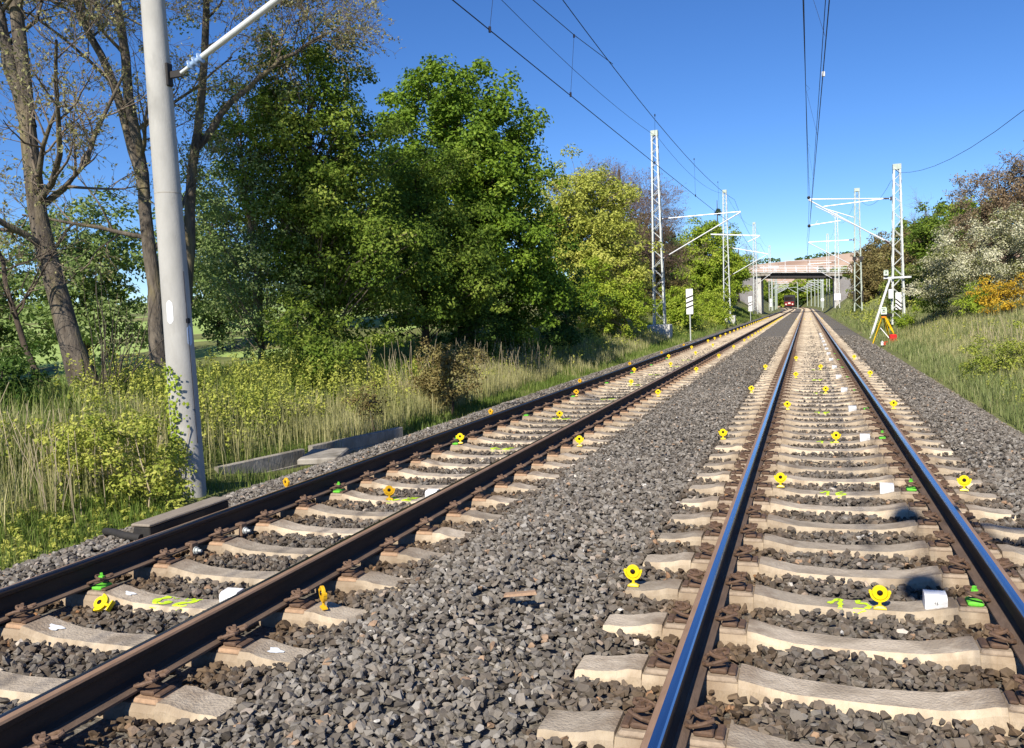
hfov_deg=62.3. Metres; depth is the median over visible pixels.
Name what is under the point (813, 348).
sleeper
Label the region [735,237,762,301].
bare tree
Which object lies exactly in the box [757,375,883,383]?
sleeper
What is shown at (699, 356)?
sleeper
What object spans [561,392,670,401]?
sleeper
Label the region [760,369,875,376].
sleeper
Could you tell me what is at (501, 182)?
maple tree
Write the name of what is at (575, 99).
contact wire
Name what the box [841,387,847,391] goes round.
reflector box
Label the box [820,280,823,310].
signal post
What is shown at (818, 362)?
sleeper
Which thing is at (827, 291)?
leafy tree
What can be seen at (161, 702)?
sleeper
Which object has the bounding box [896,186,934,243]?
bare tree
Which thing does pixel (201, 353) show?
meadow
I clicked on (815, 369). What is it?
sleeper
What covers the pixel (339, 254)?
leafy tree
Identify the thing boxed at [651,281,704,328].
shrub
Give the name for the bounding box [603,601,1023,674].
sleeper
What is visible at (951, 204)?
leafy tree
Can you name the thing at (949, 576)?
sleeper
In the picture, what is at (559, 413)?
survey target
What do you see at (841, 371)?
sleeper
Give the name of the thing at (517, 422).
sleeper
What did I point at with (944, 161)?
feeder wire
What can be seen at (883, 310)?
total station
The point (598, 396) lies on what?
sleeper
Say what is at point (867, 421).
sleeper
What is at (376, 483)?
sleeper
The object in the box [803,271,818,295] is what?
leafy tree
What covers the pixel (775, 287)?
slim mast
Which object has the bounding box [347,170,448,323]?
leafy tree
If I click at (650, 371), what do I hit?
sleeper
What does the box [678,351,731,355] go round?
sleeper
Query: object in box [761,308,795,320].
distant sleepers
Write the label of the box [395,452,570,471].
sleeper
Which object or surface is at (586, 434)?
sleeper
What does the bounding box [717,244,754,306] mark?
leafy tree
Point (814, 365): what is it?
sleeper
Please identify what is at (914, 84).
sky
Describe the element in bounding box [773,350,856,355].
sleeper
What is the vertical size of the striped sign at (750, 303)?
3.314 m
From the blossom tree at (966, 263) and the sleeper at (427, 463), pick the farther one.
the blossom tree at (966, 263)
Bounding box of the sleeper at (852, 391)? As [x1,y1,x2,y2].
[749,386,893,395]
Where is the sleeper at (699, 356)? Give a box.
[673,352,729,357]
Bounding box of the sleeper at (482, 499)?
[311,482,523,509]
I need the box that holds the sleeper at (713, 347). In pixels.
[696,344,743,347]
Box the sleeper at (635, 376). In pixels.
[623,371,698,377]
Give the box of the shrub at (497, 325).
[397,275,564,368]
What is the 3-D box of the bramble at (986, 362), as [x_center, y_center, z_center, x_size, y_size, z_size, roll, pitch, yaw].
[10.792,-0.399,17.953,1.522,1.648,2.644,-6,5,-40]
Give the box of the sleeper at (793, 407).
[740,399,909,411]
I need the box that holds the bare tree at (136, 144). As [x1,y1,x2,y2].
[0,0,292,380]
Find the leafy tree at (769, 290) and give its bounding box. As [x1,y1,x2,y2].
[765,281,779,302]
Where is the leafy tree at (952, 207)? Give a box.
[933,197,1000,268]
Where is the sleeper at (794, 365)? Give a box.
[768,361,863,367]
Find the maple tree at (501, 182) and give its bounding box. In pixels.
[349,52,599,346]
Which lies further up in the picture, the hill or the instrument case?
the hill
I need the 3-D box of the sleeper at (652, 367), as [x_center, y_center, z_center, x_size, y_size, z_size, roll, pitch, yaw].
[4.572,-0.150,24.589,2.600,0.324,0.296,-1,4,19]
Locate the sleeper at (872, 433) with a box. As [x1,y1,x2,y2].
[726,423,934,439]
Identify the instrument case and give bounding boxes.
[889,333,896,340]
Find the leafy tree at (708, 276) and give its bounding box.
[670,216,749,303]
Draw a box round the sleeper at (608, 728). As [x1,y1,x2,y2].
[536,696,827,747]
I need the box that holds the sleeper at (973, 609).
[625,568,1023,629]
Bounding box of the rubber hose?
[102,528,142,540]
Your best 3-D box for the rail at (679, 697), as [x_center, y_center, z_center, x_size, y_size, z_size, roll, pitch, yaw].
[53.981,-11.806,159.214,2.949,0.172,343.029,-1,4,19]
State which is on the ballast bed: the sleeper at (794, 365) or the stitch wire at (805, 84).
the sleeper at (794, 365)
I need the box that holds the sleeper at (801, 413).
[738,404,913,415]
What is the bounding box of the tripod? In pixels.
[872,316,897,343]
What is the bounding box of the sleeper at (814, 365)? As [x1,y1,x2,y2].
[767,359,865,365]
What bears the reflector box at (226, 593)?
on the sleeper at (300, 612)
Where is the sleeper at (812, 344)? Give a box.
[780,341,844,344]
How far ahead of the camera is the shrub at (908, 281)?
51.16 m
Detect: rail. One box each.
[0,307,787,623]
[0,307,793,747]
[640,307,803,747]
[803,307,1023,666]
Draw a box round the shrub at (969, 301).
[903,277,1003,316]
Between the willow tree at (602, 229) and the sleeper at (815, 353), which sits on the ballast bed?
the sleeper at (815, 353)
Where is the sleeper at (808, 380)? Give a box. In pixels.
[759,373,880,381]
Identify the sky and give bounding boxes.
[0,0,1023,307]
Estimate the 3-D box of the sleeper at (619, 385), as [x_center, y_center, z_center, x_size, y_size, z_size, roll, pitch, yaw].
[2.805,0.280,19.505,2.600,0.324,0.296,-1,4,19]
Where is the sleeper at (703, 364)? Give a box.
[649,361,714,367]
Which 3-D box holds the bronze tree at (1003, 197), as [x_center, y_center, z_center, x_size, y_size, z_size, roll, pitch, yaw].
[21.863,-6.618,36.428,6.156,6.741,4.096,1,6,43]
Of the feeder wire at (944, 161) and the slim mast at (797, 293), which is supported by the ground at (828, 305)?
the slim mast at (797, 293)
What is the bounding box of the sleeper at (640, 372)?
[628,367,706,373]
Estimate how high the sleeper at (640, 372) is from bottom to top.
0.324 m
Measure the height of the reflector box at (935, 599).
0.083 m
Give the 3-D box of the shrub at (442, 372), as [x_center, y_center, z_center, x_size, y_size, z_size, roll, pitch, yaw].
[-1.403,0.125,18.275,2.070,1.929,1.836,-1,4,19]
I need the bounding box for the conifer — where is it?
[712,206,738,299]
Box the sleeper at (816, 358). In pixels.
[771,353,859,358]
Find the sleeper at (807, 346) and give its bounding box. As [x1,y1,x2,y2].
[778,343,848,347]
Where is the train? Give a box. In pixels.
[784,295,795,307]
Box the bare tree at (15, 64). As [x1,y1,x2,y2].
[0,0,212,396]
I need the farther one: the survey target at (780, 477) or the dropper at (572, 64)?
the dropper at (572, 64)
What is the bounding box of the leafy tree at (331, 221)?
[202,0,437,361]
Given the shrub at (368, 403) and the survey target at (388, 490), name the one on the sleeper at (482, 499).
the survey target at (388, 490)
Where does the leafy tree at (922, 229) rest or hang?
on the ground at (828, 305)
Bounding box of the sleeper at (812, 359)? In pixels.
[771,354,859,360]
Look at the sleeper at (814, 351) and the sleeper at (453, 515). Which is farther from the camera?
the sleeper at (814, 351)
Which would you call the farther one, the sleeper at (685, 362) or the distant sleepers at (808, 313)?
the distant sleepers at (808, 313)
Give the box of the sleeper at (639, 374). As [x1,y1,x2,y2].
[629,369,702,375]
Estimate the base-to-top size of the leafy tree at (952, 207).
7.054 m
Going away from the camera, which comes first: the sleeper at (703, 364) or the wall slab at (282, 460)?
the wall slab at (282, 460)
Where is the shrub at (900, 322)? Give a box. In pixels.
[889,305,920,333]
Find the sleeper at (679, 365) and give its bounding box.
[648,360,717,365]
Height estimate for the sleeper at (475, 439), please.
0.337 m
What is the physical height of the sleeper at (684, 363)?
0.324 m
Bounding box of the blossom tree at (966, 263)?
[900,200,1023,305]
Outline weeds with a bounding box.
[0,296,1023,568]
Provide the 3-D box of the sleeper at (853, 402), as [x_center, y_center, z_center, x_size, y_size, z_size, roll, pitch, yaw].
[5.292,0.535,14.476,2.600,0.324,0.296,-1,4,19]
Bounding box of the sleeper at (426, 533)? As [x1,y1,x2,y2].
[230,510,478,544]
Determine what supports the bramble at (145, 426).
on the ground at (828, 305)
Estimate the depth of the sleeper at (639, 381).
20.62 m
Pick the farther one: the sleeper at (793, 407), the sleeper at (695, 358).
the sleeper at (695, 358)
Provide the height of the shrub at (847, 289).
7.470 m
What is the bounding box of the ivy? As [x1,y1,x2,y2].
[163,366,192,465]
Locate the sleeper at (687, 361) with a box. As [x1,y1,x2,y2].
[658,356,719,361]
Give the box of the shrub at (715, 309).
[694,287,734,326]
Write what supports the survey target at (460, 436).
on the sleeper at (563, 448)
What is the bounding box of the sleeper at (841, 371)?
[762,367,874,374]
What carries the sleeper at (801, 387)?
on the ballast bed
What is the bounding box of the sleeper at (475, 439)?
[457,430,609,446]
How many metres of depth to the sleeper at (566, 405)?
15.53 m
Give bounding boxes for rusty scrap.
[504,590,536,596]
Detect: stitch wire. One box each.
[533,0,612,63]
[804,12,807,177]
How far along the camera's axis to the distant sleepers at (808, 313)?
120.55 m
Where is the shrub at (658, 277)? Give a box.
[629,220,702,316]
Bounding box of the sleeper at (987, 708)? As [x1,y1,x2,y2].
[574,642,1023,736]
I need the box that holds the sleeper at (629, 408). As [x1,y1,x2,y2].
[534,402,655,412]
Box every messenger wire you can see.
[563,0,778,264]
[803,0,808,270]
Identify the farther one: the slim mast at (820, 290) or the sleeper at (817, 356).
the slim mast at (820, 290)
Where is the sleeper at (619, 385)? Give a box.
[598,379,690,386]
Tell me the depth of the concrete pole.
10.44 m
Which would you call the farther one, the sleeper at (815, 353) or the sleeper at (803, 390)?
the sleeper at (815, 353)
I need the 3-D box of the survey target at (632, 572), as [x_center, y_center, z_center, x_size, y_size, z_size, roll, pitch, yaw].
[0.752,1.250,5.258,0.116,0.135,0.035,-1,4,22]
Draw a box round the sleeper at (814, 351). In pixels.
[776,347,851,351]
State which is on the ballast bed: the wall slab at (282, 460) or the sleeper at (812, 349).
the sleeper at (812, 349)
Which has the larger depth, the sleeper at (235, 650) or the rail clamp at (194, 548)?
the rail clamp at (194, 548)
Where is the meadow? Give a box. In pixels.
[0,283,670,387]
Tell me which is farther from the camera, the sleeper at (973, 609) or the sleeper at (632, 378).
the sleeper at (632, 378)
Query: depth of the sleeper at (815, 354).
28.52 m
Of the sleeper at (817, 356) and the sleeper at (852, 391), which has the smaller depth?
the sleeper at (852, 391)
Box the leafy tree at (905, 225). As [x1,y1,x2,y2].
[891,217,914,254]
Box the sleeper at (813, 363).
[768,358,863,364]
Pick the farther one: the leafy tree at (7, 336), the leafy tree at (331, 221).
the leafy tree at (7, 336)
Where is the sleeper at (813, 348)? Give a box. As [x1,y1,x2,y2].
[778,345,845,348]
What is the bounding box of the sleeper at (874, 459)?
[709,444,962,465]
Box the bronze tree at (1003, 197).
[938,140,1023,294]
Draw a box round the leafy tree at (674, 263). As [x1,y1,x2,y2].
[664,239,692,280]
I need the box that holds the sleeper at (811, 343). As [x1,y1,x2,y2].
[781,340,840,343]
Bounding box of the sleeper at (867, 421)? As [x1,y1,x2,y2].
[732,413,924,426]
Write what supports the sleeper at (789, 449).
on the ballast bed
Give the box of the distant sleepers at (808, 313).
[792,307,820,318]
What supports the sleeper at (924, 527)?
on the ballast bed
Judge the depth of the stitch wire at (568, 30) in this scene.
15.14 m
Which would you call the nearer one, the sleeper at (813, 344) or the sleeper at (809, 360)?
the sleeper at (809, 360)
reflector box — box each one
[219,587,243,601]
[425,489,439,496]
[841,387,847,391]
[848,406,856,411]
[860,434,869,440]
[880,482,893,493]
[923,589,947,608]
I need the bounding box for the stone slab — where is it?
[297,448,348,465]
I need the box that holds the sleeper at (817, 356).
[773,351,857,356]
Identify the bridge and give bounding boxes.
[736,260,853,313]
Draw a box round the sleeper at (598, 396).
[570,389,675,397]
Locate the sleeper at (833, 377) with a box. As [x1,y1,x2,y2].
[759,371,878,378]
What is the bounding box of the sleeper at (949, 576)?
[643,542,1023,595]
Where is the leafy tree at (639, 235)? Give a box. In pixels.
[609,220,660,269]
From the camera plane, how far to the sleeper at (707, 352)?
31.84 m
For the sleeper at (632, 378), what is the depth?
21.21 m
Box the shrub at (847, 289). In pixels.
[845,252,881,301]
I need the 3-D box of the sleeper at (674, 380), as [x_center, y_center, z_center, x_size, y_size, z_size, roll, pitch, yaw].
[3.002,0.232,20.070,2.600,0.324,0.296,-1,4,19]
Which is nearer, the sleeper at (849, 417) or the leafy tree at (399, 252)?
the sleeper at (849, 417)
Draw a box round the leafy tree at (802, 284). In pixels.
[792,279,813,303]
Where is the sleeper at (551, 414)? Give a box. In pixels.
[528,406,648,417]
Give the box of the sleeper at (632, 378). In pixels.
[618,372,699,379]
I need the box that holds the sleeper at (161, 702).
[0,669,237,725]
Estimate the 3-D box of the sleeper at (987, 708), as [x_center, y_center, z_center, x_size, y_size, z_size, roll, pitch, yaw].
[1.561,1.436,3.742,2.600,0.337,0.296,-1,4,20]
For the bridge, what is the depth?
143.18 m
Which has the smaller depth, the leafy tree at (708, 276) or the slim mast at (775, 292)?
the leafy tree at (708, 276)
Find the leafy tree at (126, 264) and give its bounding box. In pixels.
[0,158,158,380]
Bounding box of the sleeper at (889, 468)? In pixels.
[703,453,972,475]
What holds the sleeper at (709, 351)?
on the ballast bed
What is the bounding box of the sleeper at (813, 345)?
[780,342,846,345]
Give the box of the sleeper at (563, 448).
[440,437,599,453]
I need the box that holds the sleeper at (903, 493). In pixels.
[689,474,996,504]
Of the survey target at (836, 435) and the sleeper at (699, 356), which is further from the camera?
the sleeper at (699, 356)
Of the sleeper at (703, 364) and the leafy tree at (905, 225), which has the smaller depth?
the sleeper at (703, 364)
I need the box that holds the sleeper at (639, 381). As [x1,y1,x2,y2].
[608,374,696,382]
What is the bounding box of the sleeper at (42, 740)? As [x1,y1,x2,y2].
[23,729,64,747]
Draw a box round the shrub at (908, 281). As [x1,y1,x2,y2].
[877,252,973,316]
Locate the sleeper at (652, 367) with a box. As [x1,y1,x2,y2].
[641,363,715,368]
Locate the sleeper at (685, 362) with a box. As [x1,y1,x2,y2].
[656,358,718,363]
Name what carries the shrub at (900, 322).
on the ground at (828, 305)
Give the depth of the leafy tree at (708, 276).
93.42 m
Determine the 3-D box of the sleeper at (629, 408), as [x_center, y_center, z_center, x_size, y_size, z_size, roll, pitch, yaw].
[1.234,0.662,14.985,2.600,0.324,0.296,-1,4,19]
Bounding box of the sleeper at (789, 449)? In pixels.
[715,436,952,455]
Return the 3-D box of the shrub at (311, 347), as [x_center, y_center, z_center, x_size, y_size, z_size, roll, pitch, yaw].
[-4.379,-0.885,18.724,2.190,2.270,3.717,-5,5,-29]
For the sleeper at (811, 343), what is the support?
on the ballast bed
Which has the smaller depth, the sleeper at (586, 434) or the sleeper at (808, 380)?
the sleeper at (586, 434)
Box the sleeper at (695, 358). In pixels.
[669,354,726,359]
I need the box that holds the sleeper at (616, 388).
[590,381,682,389]
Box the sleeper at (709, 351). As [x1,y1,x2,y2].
[684,349,735,352]
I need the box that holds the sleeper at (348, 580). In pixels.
[129,548,410,595]
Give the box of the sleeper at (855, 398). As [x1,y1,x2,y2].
[745,392,901,402]
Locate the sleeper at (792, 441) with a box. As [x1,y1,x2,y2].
[720,429,943,447]
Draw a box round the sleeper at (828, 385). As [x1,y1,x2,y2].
[754,378,885,386]
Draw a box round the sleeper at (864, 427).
[728,418,928,432]
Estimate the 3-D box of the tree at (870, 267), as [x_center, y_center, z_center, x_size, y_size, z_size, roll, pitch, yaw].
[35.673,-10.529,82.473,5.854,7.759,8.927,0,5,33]
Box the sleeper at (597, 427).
[483,420,627,432]
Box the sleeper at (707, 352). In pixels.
[683,349,735,353]
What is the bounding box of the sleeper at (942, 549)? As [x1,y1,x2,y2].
[657,521,1023,567]
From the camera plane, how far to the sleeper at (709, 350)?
33.56 m
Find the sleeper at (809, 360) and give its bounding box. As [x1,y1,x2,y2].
[770,356,857,361]
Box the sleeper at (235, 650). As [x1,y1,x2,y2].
[0,603,314,669]
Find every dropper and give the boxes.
[488,0,492,32]
[570,34,574,96]
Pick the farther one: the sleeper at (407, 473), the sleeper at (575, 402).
the sleeper at (575, 402)
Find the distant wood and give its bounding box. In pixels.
[17,278,379,307]
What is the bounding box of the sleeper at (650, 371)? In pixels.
[633,366,709,372]
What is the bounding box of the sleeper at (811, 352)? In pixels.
[775,348,853,352]
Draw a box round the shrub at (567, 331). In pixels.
[529,258,617,346]
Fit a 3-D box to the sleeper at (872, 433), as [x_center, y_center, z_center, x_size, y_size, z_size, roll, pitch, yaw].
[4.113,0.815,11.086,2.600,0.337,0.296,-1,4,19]
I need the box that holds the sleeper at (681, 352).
[680,350,732,354]
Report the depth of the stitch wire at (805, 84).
19.12 m
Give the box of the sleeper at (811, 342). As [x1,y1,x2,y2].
[782,339,841,342]
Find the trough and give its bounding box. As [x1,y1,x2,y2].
[131,497,229,537]
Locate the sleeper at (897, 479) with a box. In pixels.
[696,463,983,488]
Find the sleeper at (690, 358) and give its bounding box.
[671,353,724,358]
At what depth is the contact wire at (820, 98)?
15.75 m
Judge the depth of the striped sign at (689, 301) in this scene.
45.53 m
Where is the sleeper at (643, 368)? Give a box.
[638,364,713,370]
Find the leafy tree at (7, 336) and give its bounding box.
[0,221,49,381]
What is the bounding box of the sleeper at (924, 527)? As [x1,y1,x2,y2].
[670,503,1023,541]
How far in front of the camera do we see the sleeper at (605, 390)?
18.32 m
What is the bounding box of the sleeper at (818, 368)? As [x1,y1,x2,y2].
[766,362,869,368]
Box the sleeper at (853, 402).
[743,395,904,406]
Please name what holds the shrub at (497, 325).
on the ground at (828, 305)
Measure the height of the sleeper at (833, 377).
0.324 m
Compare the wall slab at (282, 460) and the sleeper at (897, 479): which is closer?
the sleeper at (897, 479)
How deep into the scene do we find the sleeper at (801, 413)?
13.30 m
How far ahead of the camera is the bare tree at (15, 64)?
13.83 m
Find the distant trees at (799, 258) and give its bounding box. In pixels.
[749,248,865,264]
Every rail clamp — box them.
[185,541,201,556]
[235,522,250,535]
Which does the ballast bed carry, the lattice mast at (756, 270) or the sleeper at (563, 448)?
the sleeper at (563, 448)
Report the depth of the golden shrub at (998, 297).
29.82 m
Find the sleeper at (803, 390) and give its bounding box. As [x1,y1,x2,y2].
[752,383,890,392]
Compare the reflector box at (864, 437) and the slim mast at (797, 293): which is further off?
the slim mast at (797, 293)
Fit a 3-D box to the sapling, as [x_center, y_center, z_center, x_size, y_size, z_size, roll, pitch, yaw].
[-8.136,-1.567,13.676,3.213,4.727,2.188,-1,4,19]
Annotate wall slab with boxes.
[214,449,304,473]
[308,427,402,454]
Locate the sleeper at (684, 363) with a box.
[657,359,716,364]
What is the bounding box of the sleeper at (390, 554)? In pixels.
[181,527,443,567]
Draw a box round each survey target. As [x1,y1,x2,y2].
[93,594,115,611]
[283,477,289,486]
[318,585,327,609]
[383,485,394,499]
[456,433,464,442]
[556,411,562,418]
[575,435,583,445]
[624,564,642,586]
[718,429,727,438]
[774,472,786,486]
[784,401,790,409]
[831,432,840,442]
[868,585,890,609]
[889,400,897,408]
[956,475,971,490]
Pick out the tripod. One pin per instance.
(886, 323)
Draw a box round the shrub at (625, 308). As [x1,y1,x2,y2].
[569,255,659,340]
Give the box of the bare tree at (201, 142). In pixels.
[184,0,405,311]
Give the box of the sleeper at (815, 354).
[775,349,853,354]
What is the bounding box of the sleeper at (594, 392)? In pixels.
[578,386,677,394]
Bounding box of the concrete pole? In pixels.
[140,0,281,497]
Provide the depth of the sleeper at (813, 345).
34.20 m
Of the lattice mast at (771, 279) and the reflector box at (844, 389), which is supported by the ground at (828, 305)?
the lattice mast at (771, 279)
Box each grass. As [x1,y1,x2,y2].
[0,283,1023,532]
[829,293,1023,430]
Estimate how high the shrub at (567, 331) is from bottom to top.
3.496 m
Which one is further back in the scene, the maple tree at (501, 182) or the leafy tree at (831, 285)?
the leafy tree at (831, 285)
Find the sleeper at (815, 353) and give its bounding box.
[776,348,853,353]
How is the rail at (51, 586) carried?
on the ballast bed
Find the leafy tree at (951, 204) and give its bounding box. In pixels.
[931,195,990,225]
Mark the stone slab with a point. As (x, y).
(315, 456)
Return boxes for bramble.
[28,386,199,511]
[956,319,1023,381]
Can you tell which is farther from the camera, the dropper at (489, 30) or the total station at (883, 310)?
the total station at (883, 310)
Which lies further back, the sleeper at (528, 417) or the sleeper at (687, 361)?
the sleeper at (687, 361)
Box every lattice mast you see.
[647,130,740,337]
[711,190,767,323]
[753,222,778,313]
[768,245,783,310]
[807,163,911,324]
[808,188,862,310]
[808,213,840,307]
[814,234,829,304]
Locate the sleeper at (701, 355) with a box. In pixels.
[673,351,732,356]
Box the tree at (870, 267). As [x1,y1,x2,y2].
[840,228,906,305]
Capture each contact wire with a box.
[452,0,774,271]
[807,0,829,271]
[810,0,825,214]
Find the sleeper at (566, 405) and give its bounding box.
[544,398,660,408]
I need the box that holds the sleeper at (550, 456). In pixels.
[420,444,588,462]
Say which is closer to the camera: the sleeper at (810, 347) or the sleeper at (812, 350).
the sleeper at (812, 350)
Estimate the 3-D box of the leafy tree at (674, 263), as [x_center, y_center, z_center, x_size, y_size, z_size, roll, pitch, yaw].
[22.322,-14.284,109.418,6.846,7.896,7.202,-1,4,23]
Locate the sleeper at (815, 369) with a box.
[767,364,869,370]
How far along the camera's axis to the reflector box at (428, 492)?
8.06 m
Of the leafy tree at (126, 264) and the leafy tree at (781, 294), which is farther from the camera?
the leafy tree at (781, 294)
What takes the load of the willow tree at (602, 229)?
on the ground at (828, 305)
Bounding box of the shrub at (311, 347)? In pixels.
[247,285,364,388]
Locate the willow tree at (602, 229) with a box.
[515,144,663,321]
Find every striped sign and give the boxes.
[686,289,692,340]
[748,296,751,320]
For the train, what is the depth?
248.23 m
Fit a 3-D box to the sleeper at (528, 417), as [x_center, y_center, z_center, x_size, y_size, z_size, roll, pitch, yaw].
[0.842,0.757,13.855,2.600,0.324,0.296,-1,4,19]
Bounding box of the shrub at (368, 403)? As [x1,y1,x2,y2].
[341,380,392,431]
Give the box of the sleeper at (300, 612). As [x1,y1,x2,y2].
[59,573,368,628]
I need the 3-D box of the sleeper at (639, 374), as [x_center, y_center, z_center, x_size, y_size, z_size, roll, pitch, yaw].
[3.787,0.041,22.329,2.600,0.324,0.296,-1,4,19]
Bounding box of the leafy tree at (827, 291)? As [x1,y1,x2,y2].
[821,279,828,294]
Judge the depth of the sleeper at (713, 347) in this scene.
35.85 m
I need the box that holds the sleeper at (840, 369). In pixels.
[763,366,870,372]
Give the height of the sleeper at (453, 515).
0.337 m
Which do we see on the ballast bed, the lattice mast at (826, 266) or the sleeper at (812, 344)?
the sleeper at (812, 344)
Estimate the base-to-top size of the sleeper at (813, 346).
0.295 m
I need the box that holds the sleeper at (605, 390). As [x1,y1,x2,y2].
[585,383,683,391]
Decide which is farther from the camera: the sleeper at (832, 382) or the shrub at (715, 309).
the shrub at (715, 309)
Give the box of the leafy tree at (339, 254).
[263,170,381,315]
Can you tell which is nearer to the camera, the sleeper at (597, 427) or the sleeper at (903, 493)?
the sleeper at (903, 493)
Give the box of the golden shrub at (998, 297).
[965,271,1023,315]
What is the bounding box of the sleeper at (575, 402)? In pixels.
[553,395,664,404]
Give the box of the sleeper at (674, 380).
[603,376,694,384]
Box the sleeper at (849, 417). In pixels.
[734,408,918,421]
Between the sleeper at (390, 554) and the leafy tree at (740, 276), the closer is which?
the sleeper at (390, 554)
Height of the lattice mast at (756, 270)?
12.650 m
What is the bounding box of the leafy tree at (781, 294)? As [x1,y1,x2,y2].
[773,282,798,307]
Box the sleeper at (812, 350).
[776,346,850,350]
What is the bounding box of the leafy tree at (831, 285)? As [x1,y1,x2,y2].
[827,280,832,293]
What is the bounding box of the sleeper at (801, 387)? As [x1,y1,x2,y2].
[754,380,887,389]
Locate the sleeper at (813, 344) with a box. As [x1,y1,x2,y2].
[783,341,846,344]
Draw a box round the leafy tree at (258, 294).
[167,6,333,361]
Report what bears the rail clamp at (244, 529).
attached to the rail at (51, 586)
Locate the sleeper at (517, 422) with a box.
[503,415,634,427]
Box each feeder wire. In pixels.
[502,0,756,229]
[832,110,1023,234]
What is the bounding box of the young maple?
[352,138,514,356]
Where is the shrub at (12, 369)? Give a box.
[0,340,58,409]
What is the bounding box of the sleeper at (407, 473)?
[370,461,559,483]
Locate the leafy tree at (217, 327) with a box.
[132,155,278,348]
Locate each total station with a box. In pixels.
[880,307,886,315]
[883,270,888,276]
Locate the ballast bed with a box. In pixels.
[0,308,1023,747]
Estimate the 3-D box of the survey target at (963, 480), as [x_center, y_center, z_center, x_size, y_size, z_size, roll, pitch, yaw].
[3.927,0.946,7.358,0.116,0.135,0.035,-1,4,23]
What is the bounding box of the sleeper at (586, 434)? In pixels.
[475,424,619,438]
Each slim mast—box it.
[772,279,787,308]
[775,280,788,309]
[776,279,788,308]
[788,282,797,308]
[808,271,823,307]
[808,279,821,306]
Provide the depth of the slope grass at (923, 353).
25.43 m
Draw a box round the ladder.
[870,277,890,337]
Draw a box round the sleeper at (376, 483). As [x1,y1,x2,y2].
[344,470,542,494]
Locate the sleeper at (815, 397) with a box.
[747,389,897,399]
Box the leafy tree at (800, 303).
[791,283,810,307]
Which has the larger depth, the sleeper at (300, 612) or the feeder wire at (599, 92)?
the feeder wire at (599, 92)
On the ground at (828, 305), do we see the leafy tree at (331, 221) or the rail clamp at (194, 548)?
the leafy tree at (331, 221)
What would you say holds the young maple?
on the ground at (828, 305)
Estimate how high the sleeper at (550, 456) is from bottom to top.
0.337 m
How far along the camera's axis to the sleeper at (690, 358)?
29.11 m
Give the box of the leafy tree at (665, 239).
[637,213,679,294]
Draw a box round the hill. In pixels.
[659,252,1019,306]
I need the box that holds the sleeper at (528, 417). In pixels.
[510,410,641,421]
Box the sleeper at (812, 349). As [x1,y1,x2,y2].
[777,346,848,349]
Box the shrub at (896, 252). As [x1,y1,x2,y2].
[867,212,976,296]
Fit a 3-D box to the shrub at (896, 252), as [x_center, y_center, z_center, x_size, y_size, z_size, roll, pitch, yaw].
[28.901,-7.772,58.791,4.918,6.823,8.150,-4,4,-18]
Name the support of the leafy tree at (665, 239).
on the ground at (828, 305)
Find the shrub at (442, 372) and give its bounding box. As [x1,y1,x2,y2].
[405,336,489,415]
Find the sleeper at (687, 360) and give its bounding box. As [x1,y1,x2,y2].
[665,355,725,360]
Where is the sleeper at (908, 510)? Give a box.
[680,487,1015,522]
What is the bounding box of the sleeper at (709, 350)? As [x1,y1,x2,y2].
[689,347,737,350]
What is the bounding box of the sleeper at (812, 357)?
[772,352,857,357]
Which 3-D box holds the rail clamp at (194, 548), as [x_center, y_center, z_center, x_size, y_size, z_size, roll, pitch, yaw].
[-2.417,1.333,6.454,0.123,0.107,0.070,-1,4,19]
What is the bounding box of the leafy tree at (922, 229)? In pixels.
[903,202,965,304]
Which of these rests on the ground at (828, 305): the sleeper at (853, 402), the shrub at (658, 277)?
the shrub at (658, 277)
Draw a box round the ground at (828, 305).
[0,263,1023,569]
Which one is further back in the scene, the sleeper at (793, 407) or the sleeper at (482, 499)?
the sleeper at (793, 407)
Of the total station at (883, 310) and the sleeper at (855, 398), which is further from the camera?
the total station at (883, 310)
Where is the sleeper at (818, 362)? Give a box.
[769,357,863,362]
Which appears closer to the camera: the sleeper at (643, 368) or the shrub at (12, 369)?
the shrub at (12, 369)
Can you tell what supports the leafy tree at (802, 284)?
on the ground at (828, 305)
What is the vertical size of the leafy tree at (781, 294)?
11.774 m
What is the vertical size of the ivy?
1.266 m
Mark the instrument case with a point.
(891, 336)
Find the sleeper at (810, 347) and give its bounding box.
[780,344,847,347]
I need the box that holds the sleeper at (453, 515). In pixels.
[276,495,501,525]
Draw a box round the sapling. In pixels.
[0,162,107,397]
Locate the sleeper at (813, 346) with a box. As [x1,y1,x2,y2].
[779,344,845,346]
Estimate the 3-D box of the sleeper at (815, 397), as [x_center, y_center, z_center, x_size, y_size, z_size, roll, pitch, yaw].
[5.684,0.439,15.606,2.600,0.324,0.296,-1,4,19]
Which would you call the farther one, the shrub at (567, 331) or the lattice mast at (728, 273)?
the lattice mast at (728, 273)
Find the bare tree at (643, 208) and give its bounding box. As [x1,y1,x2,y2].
[547,155,717,303]
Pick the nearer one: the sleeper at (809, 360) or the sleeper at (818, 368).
the sleeper at (818, 368)

